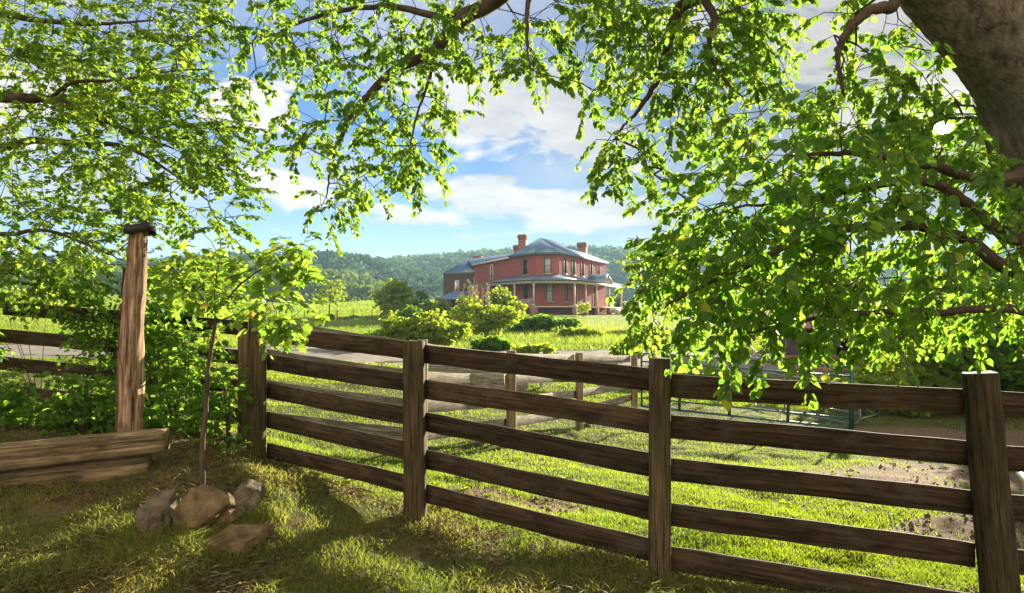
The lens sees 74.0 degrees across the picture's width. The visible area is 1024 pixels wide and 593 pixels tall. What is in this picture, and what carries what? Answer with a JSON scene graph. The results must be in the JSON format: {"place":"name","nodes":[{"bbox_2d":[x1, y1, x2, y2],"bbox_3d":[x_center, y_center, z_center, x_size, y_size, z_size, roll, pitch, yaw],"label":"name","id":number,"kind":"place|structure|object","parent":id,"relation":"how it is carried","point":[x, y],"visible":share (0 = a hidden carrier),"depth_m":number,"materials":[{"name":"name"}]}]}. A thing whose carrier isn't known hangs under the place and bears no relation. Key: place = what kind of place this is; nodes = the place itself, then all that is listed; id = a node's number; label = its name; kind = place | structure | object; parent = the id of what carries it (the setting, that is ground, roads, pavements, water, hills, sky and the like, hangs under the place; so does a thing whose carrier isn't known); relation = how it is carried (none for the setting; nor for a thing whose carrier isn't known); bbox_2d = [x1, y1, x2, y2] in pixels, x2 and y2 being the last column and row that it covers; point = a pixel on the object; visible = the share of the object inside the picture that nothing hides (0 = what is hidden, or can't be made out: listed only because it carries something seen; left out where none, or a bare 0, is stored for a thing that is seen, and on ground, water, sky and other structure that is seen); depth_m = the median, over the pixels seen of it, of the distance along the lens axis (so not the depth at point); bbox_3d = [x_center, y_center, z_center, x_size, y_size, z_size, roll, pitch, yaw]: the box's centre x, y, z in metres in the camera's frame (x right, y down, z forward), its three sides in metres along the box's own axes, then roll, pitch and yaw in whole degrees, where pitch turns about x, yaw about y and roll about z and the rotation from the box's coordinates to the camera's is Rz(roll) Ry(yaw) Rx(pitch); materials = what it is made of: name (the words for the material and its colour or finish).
{"place":"outdoors","nodes":[
{"label":"outdoors","id":0,"kind":"place"},
{"bbox_2d":[0,344,869,377],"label":"gravel road","id":1,"kind":"structure","parent":0,"point":[311,351],"depth_m":25.09,"materials":[{"name":"grey gravel"}]},
{"bbox_2d":[0,0,1015,258],"label":"sky","id":2,"kind":"structure","parent":0,"point":[515,174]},
{"bbox_2d":[0,294,1023,592],"bbox_3d":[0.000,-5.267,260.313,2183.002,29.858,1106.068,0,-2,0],"label":"ground","id":3,"kind":"structure","parent":0,"point":[1014,434],"depth_m":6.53,"materials":[{"name":"green plant"}]},
{"bbox_2d":[0,332,15,386],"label":"leafy shrub","id":4,"kind":"object","parent":3,"relation":"on","point":[2,335],"visible":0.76,"depth_m":7.19,"materials":[{"name":"green plant"}]},
{"bbox_2d":[0,364,73,430],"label":"leafy shrub","id":5,"kind":"object","parent":3,"relation":"on","point":[17,409],"visible":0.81,"depth_m":6.32,"materials":[{"name":"green plant"}]},
{"bbox_2d":[6,285,107,387],"bbox_3d":[-8.750,0.831,12.534,2.363,2.223,1.328,1,-2,-26],"label":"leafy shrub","id":6,"kind":"object","parent":3,"relation":"on","point":[30,301],"visible":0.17,"depth_m":12.50,"materials":[{"name":"green plant"}]},
{"bbox_2d":[0,454,151,487],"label":"landscape timber","id":7,"kind":"object","parent":3,"relation":"on","point":[96,469],"visible":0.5,"depth_m":5.36,"materials":[{"name":"brown wood"}]},
{"bbox_2d":[0,428,169,470],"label":"landscape timber","id":8,"kind":"object","parent":7,"relation":"on","point":[40,452],"visible":1,"depth_m":5.29,"materials":[{"name":"brown wood"}]},
{"bbox_2d":[45,276,121,392],"bbox_3d":[-4.170,0.589,6.994,0.791,1.624,1.143,0,-2,0],"label":"climbing bush","id":9,"kind":"object","parent":3,"relation":"on","point":[85,335],"visible":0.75,"depth_m":6.76,"materials":[{"name":"green plant"}]},
{"bbox_2d":[29,349,151,436],"bbox_3d":[-4.043,0.953,6.578,1.027,0.913,1.071,1,-2,-39],"label":"leafy shrub","id":10,"kind":"object","parent":3,"relation":"on","point":[78,401],"visible":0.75,"depth_m":6.38,"materials":[{"name":"green plant"}]},
{"bbox_2d":[115,330,119,431],"bbox_3d":[-3.406,0.813,5.930,0.069,1.055,0.070,1,-2,0],"label":"broken post","id":11,"kind":"object","parent":3,"relation":"on","point":[117,401],"visible":0.22,"depth_m":5.90,"materials":[{"name":"brown wood"}]},
{"bbox_2d":[0,303,248,442],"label":"board fence","id":12,"kind":"object","parent":3,"relation":"on","point":[51,340],"visible":0.3,"depth_m":7.26,"materials":[{"name":"brown wood"}]},
{"bbox_2d":[117,222,156,431],"bbox_3d":[-3.192,0.360,5.739,0.332,1.986,0.250,0,-2,0],"label":"cedar post","id":13,"kind":"object","parent":3,"relation":"on","point":[131,344],"visible":0.91,"depth_m":5.68,"materials":[{"name":"wood"}]},
{"bbox_2d":[0,0,278,330],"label":"maple tree","id":14,"kind":"object","parent":3,"relation":"on","point":[85,106],"visible":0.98,"depth_m":6.34,"materials":[{"name":"green plant"}]},
{"bbox_2d":[135,489,176,536],"bbox_3d":[-2.310,1.455,4.421,0.193,0.354,0.210,0,-2,0],"label":"field stone","id":15,"kind":"object","parent":3,"relation":"on","point":[155,509],"visible":0.71,"depth_m":4.37,"materials":[{"name":"grey stone"}]},
{"bbox_2d":[108,282,207,414],"bbox_3d":[-3.481,0.618,6.890,0.888,1.553,1.337,0,-2,0],"label":"leafy shrub","id":16,"kind":"object","parent":3,"relation":"on","point":[161,310],"visible":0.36,"depth_m":6.77,"materials":[{"name":"green plant"}]},
{"bbox_2d":[113,310,236,446],"bbox_3d":[-3.148,0.777,6.400,1.410,1.304,0.954,-1,-2,38],"label":"leafy shrub","id":17,"kind":"object","parent":3,"relation":"on","point":[166,417],"visible":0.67,"depth_m":6.38,"materials":[{"name":"green plant"}]},
{"bbox_2d":[170,484,234,528],"bbox_3d":[-2.039,1.400,4.510,0.389,0.301,0.266,0,-2,0],"label":"field stone","id":18,"kind":"object","parent":3,"relation":"on","point":[202,505],"visible":0.88,"depth_m":4.45,"materials":[{"name":"brown stone"}]},
{"bbox_2d":[146,241,260,399],"bbox_3d":[-3.574,0.494,7.727,1.584,2.191,1.185,0,-2,0],"label":"leafy shrub","id":19,"kind":"object","parent":3,"relation":"on","point":[170,264],"visible":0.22,"depth_m":7.65,"materials":[{"name":"green plant"}]},
{"bbox_2d":[167,346,255,452],"bbox_3d":[-2.772,0.982,6.358,0.728,1.027,0.983,0,-2,-16],"label":"leafy shrub","id":20,"kind":"object","parent":3,"relation":"on","point":[214,401],"visible":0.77,"depth_m":6.22,"materials":[{"name":"green plant"}]},
{"bbox_2d":[209,506,245,529],"bbox_3d":[-1.955,1.502,4.600,0.243,0.150,0.195,0,-2,0],"label":"field stone","id":21,"kind":"object","parent":3,"relation":"on","point":[232,514],"visible":0.3,"depth_m":4.51,"materials":[{"name":"stone"}]},
{"bbox_2d":[196,523,273,557],"bbox_3d":[-1.754,1.561,4.311,0.398,0.173,0.276,0,-2,0],"label":"field stone","id":22,"kind":"object","parent":3,"relation":"on","point":[238,538],"visible":0.73,"depth_m":4.27,"materials":[{"name":"stone"}]},
{"bbox_2d":[145,220,329,485],"bbox_3d":[-2.048,0.473,5.069,1.762,2.127,0.799,-1,-2,32],"label":"maple sapling","id":23,"kind":"object","parent":3,"relation":"on","point":[276,333],"visible":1,"depth_m":4.90,"materials":[{"name":"green plant"}]},
{"bbox_2d":[233,479,265,513],"bbox_3d":[-1.883,1.434,4.870,0.242,0.194,0.259,0,-2,0],"label":"field stone","id":24,"kind":"object","parent":3,"relation":"on","point":[249,494],"visible":0.93,"depth_m":4.80,"materials":[{"name":"grey stone"}]},
{"bbox_2d":[279,310,372,318],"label":"post and wire fence","id":25,"kind":"object","parent":3,"relation":"on","point":[337,314],"visible":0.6,"depth_m":95.65,"materials":[{"name":"wood"}]},
{"bbox_2d":[314,276,347,313],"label":"thin tree","id":26,"kind":"object","parent":3,"relation":"on","point":[337,290],"visible":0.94,"depth_m":105.25,"materials":[{"name":"green plant"}]},
{"bbox_2d":[364,330,380,335],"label":"spreading shrub","id":27,"kind":"object","parent":3,"relation":"on","point":[369,332],"visible":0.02,"depth_m":32.63,"materials":[{"name":"green plant"}]},
{"bbox_2d":[371,277,416,316],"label":"round tree","id":28,"kind":"object","parent":3,"relation":"on","point":[393,296],"visible":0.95,"depth_m":81.28,"materials":[{"name":"green plant"}]},
{"bbox_2d":[396,304,423,319],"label":"rounded shrub","id":29,"kind":"object","parent":3,"relation":"on","point":[409,311],"visible":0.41,"depth_m":65.60,"materials":[{"name":"green plant"}]},
{"bbox_2d":[0,434,836,592],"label":"dry straw","id":30,"kind":"object","parent":3,"relation":"on","point":[257,569],"visible":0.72,"depth_m":4.08,"materials":[{"name":"brown plant"}]},
{"bbox_2d":[410,289,432,311],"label":"tree","id":31,"kind":"object","parent":3,"relation":"on","point":[425,300],"visible":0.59,"depth_m":91.72,"materials":[{"name":"green plant"}]},
{"bbox_2d":[375,308,471,346],"bbox_3d":[-4.030,1.498,31.221,4.023,1.915,3.063,-1,-2,25],"label":"spreading shrub","id":32,"kind":"object","parent":3,"relation":"on","point":[430,328],"visible":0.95,"depth_m":30.61,"materials":[{"name":"green plant"}]},
{"bbox_2d":[64,501,782,592],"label":"twig litter","id":33,"kind":"object","parent":3,"relation":"on","point":[292,577],"visible":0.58,"depth_m":4.04,"materials":[{"name":"wood"}]},
{"bbox_2d":[423,297,451,319],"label":"tree","id":34,"kind":"object","parent":3,"relation":"on","point":[442,305],"visible":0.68,"depth_m":87.49,"materials":[{"name":"green plant"}]},
{"bbox_2d":[266,318,637,449],"bbox_3d":[0.459,1.488,11.224,0.778,2.339,10.774,-1,-2,30],"label":"board fence","id":35,"kind":"object","parent":3,"relation":"on","point":[511,419],"visible":0.41,"depth_m":8.89,"materials":[{"name":"wood"}]},
{"bbox_2d":[0,291,906,414],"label":"rough grass","id":36,"kind":"structure","parent":3,"relation":"on","point":[342,313],"depth_m":40.69,"materials":[{"name":"green plant"}]},
{"bbox_2d":[437,292,479,309],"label":"wash house","id":37,"kind":"structure","parent":3,"relation":"on","point":[452,296],"depth_m":110.51,"materials":[{"name":"metal"}]},
{"bbox_2d":[445,295,496,334],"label":"speckled shrub","id":38,"kind":"object","parent":3,"relation":"on","point":[465,306],"visible":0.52,"depth_m":45.45,"materials":[{"name":"green plant"}]},
{"bbox_2d":[455,279,490,332],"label":"dry weed clump","id":39,"kind":"object","parent":3,"relation":"on","point":[472,293],"visible":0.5,"depth_m":47.68,"materials":[{"name":"beige plant"}]},
{"bbox_2d":[428,364,527,391],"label":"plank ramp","id":40,"kind":"structure","parent":3,"relation":"on","point":[523,387],"depth_m":18.70,"materials":[{"name":"grey wood"}]},
{"bbox_2d":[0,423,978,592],"bbox_3d":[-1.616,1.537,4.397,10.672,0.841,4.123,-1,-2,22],"label":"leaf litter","id":41,"kind":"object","parent":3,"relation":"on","point":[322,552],"visible":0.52,"depth_m":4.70,"materials":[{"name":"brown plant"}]},
{"bbox_2d":[469,334,512,350],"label":"blue green shrub","id":42,"kind":"object","parent":3,"relation":"on","point":[492,343],"visible":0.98,"depth_m":29.69,"materials":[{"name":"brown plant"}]},
{"bbox_2d":[464,302,520,337],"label":"leafy shrub","id":43,"kind":"object","parent":3,"relation":"on","point":[489,320],"visible":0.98,"depth_m":39.32,"materials":[{"name":"green plant"}]},
{"bbox_2d":[485,285,527,328],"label":"pointed shrub","id":44,"kind":"object","parent":3,"relation":"on","point":[500,297],"visible":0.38,"depth_m":57.15,"materials":[{"name":"green plant"}]},
{"bbox_2d":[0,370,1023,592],"bbox_3d":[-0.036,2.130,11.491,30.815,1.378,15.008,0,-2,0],"label":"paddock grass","id":45,"kind":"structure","parent":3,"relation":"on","point":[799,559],"depth_m":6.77,"materials":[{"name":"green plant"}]},
{"bbox_2d":[503,319,543,330],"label":"rounded shrub","id":46,"kind":"object","parent":3,"relation":"on","point":[518,326],"visible":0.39,"depth_m":51.40,"materials":[{"name":"green plant"}]},
{"bbox_2d":[441,234,622,314],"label":"brick house","id":47,"kind":"structure","parent":3,"relation":"on","point":[542,276],"depth_m":103.11,"materials":[{"name":"brick"}]},
{"bbox_2d":[454,280,458,291],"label":"window","id":48,"kind":"structure","parent":47,"relation":"in","point":[456,281],"depth_m":122.58,"materials":[{"name":"grey glass"}]},
{"bbox_2d":[489,264,492,279],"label":"window","id":49,"kind":"structure","parent":47,"relation":"in","point":[491,265],"depth_m":112.02,"materials":[{"name":"grey glass"}]},
{"bbox_2d":[522,259,527,275],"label":"window","id":50,"kind":"structure","parent":47,"relation":"in","point":[524,261],"depth_m":101.08,"materials":[{"name":"glass"}]},
{"bbox_2d":[523,283,527,301],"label":"window","id":51,"kind":"structure","parent":47,"relation":"in","point":[525,286],"depth_m":100.95,"materials":[{"name":"glass"}]},
{"bbox_2d":[543,257,551,273],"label":"window","id":52,"kind":"structure","parent":47,"relation":"in","point":[547,260],"depth_m":98.55,"materials":[{"name":"glass"}]},
{"bbox_2d":[545,283,553,301],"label":"window","id":53,"kind":"structure","parent":47,"relation":"in","point":[548,286],"depth_m":98.40,"materials":[{"name":"glass"}]},
{"bbox_2d":[564,258,567,274],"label":"window","id":54,"kind":"structure","parent":47,"relation":"in","point":[565,259],"depth_m":100.48,"materials":[{"name":"glass"}]},
{"bbox_2d":[565,283,568,301],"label":"window","id":55,"kind":"structure","parent":47,"relation":"in","point":[566,284],"depth_m":100.74,"materials":[{"name":"glass"}]},
{"bbox_2d":[572,259,575,275],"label":"window","id":56,"kind":"structure","parent":47,"relation":"in","point":[573,261],"depth_m":103.23,"materials":[{"name":"glass"}]},
{"bbox_2d":[576,284,577,304],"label":"door","id":57,"kind":"structure","parent":47,"relation":"in","point":[576,284],"depth_m":103.99,"materials":[{"name":"paint"}]},
{"bbox_2d":[581,261,584,276],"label":"window","id":58,"kind":"structure","parent":47,"relation":"in","point":[582,262],"depth_m":106.42,"materials":[{"name":"glass"}]},
{"bbox_2d":[590,263,592,274],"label":"window","id":59,"kind":"structure","parent":47,"relation":"in","point":[591,264],"depth_m":109.70,"materials":[{"name":"glass"}]},
{"bbox_2d":[593,286,594,306],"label":"door","id":60,"kind":"structure","parent":47,"relation":"in","point":[593,286],"depth_m":110.03,"materials":[{"name":"paint"}]},
{"bbox_2d":[597,264,599,273],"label":"window","id":61,"kind":"structure","parent":47,"relation":"in","point":[598,265],"depth_m":112.64,"materials":[{"name":"glass"}]},
{"bbox_2d":[511,341,556,353],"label":"flowering shrub","id":62,"kind":"object","parent":3,"relation":"on","point":[530,348],"visible":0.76,"depth_m":27.61,"materials":[{"name":"green plant"}]},
{"bbox_2d":[520,313,584,330],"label":"rounded shrub","id":63,"kind":"object","parent":3,"relation":"on","point":[541,321],"visible":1,"depth_m":49.01,"materials":[{"name":"green plant"}]},
{"bbox_2d":[539,352,583,388],"bbox_3d":[0.936,2.107,19.032,2.190,1.100,0.171,0,-2,-8],"label":"fence","id":64,"kind":"object","parent":3,"relation":"on","point":[540,385],"visible":0.06,"depth_m":18.95,"materials":[{"name":"white paint"}]},
{"bbox_2d":[558,327,604,336],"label":"grassy shrub","id":65,"kind":"object","parent":3,"relation":"on","point":[575,332],"visible":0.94,"depth_m":41.56,"materials":[{"name":"green plant"}]},
{"bbox_2d":[576,302,590,316],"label":"porch shrub","id":66,"kind":"object","parent":3,"relation":"on","point":[585,306],"visible":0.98,"depth_m":90.95,"materials":[{"name":"green plant"}]},
{"bbox_2d":[181,0,1023,411],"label":"boxelder tree","id":67,"kind":"object","parent":3,"relation":"on","point":[977,46],"visible":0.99,"depth_m":4.08,"materials":[{"name":"green plant"}]},
{"bbox_2d":[614,297,624,308],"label":"tree","id":68,"kind":"object","parent":3,"relation":"on","point":[617,303],"visible":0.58,"depth_m":127.43,"materials":[{"name":"green plant"}]},
{"bbox_2d":[608,342,643,358],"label":"weedy shrub","id":69,"kind":"object","parent":3,"relation":"on","point":[612,350],"visible":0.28,"depth_m":26.79,"materials":[{"name":"green plant"}]},
{"bbox_2d":[246,309,1023,592],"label":"board fence","id":70,"kind":"object","parent":3,"relation":"on","point":[988,501],"visible":0.96,"depth_m":4.29,"materials":[{"name":"brown wood"}]},
{"bbox_2d":[625,237,672,304],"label":"grey green tree","id":71,"kind":"object","parent":3,"relation":"on","point":[637,260],"visible":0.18,"depth_m":148.78,"materials":[{"name":"brown plant"}]},
{"bbox_2d":[339,407,1022,538],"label":"paddock weeds","id":72,"kind":"object","parent":3,"relation":"on","point":[461,454],"visible":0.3,"depth_m":6.78,"materials":[{"name":"green plant"}]},
{"bbox_2d":[348,427,1023,590],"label":"earth clods","id":73,"kind":"object","parent":3,"relation":"on","point":[927,516],"visible":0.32,"depth_m":6.21,"materials":[{"name":"brown soil"}]},
{"bbox_2d":[657,276,742,321],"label":"yard tree","id":74,"kind":"object","parent":3,"relation":"on","point":[734,293],"visible":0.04,"depth_m":58.56,"materials":[{"name":"green plant"}]},
{"bbox_2d":[640,352,854,429],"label":"tube gate","id":75,"kind":"structure","parent":3,"relation":"on","point":[850,417],"depth_m":14.70,"materials":[{"name":"metal"}]},
{"bbox_2d":[754,372,860,424],"bbox_3d":[6.720,2.313,15.742,0.040,0.983,2.845,1,-2,-31],"label":"corral panel","id":76,"kind":"object","parent":3,"relation":"on","point":[819,417],"visible":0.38,"depth_m":15.34,"materials":[{"name":"metal"}]},
{"bbox_2d":[734,271,886,348],"bbox_3d":[14.806,0.656,33.815,7.093,4.237,7.077,0,-2,0],"label":"yard tree","id":77,"kind":"object","parent":3,"relation":"on","point":[762,293],"visible":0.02,"depth_m":34.15,"materials":[{"name":"green plant"}]},
{"bbox_2d":[764,311,889,362],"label":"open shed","id":78,"kind":"structure","parent":3,"relation":"on","point":[791,349],"depth_m":28.08,"materials":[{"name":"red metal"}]},
{"bbox_2d":[858,384,879,418],"bbox_3d":[8.303,2.429,15.789,0.040,0.790,1.783,-1,-2,42],"label":"corral panel","id":79,"kind":"object","parent":3,"relation":"on","point":[866,416],"visible":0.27,"depth_m":15.73,"materials":[{"name":"grey metal"}]},
{"bbox_2d":[782,353,1014,388],"bbox_3d":[11.333,2.292,19.947,6.346,1.379,0.187,-1,-2,19],"label":"rail fence","id":80,"kind":"object","parent":3,"relation":"on","point":[817,369],"visible":0.09,"depth_m":20.53,"materials":[{"name":"brown wood"}]},
{"bbox_2d":[840,285,1006,355],"bbox_3d":[14.530,1.237,23.465,6.380,3.482,3.805,0,-2,0],"label":"yard tree","id":81,"kind":"object","parent":3,"relation":"on","point":[851,338],"visible":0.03,"depth_m":23.43,"materials":[{"name":"green plant"}]},
{"bbox_2d":[832,339,1022,417],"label":"paddock shrub","id":82,"kind":"object","parent":3,"relation":"on","point":[931,372],"visible":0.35,"depth_m":16.64,"materials":[{"name":"green plant"}]},
{"bbox_2d":[938,261,1023,391],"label":"yard tree","id":83,"kind":"object","parent":3,"relation":"on","point":[1008,372],"visible":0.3,"depth_m":15.45,"materials":[{"name":"green plant"}]},
{"bbox_2d":[1016,472,1023,494],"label":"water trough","id":84,"kind":"object","parent":3,"relation":"on","point":[1020,475],"visible":0.5,"depth_m":6.20,"materials":[{"name":"white metal"}]},
{"bbox_2d":[424,259,991,300],"bbox_3d":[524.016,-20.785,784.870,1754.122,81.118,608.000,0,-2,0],"label":"hill","id":85,"kind":"structure","parent":0,"point":[633,292],"depth_m":552.00,"materials":[{"name":"green plant"}]},
{"bbox_2d":[376,243,1021,300],"bbox_3d":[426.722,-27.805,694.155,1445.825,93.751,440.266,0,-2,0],"label":"hillside forest","id":86,"kind":"object","parent":85,"relation":"on","point":[438,262],"visible":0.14,"depth_m":678.46,"materials":[{"name":"green plant"}]},
{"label":"near hill","id":87,"kind":"structure","parent":0,"visible":0},
{"bbox_2d":[0,260,417,302],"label":"hillside forest","id":88,"kind":"object","parent":87,"relation":"on","point":[360,288],"visible":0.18,"depth_m":273.75,"materials":[{"name":"green plant"}]},
{"bbox_3d":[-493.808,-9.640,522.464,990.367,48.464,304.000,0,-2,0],"label":"middle hill","id":89,"kind":"structure","parent":0,"visible":0},
{"bbox_2d":[0,249,474,299],"bbox_3d":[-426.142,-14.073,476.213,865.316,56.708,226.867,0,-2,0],"label":"hillside forest","id":90,"kind":"object","parent":89,"relation":"on","point":[362,264],"visible":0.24,"depth_m":477.33,"materials":[{"name":"green plant"}]}
]}

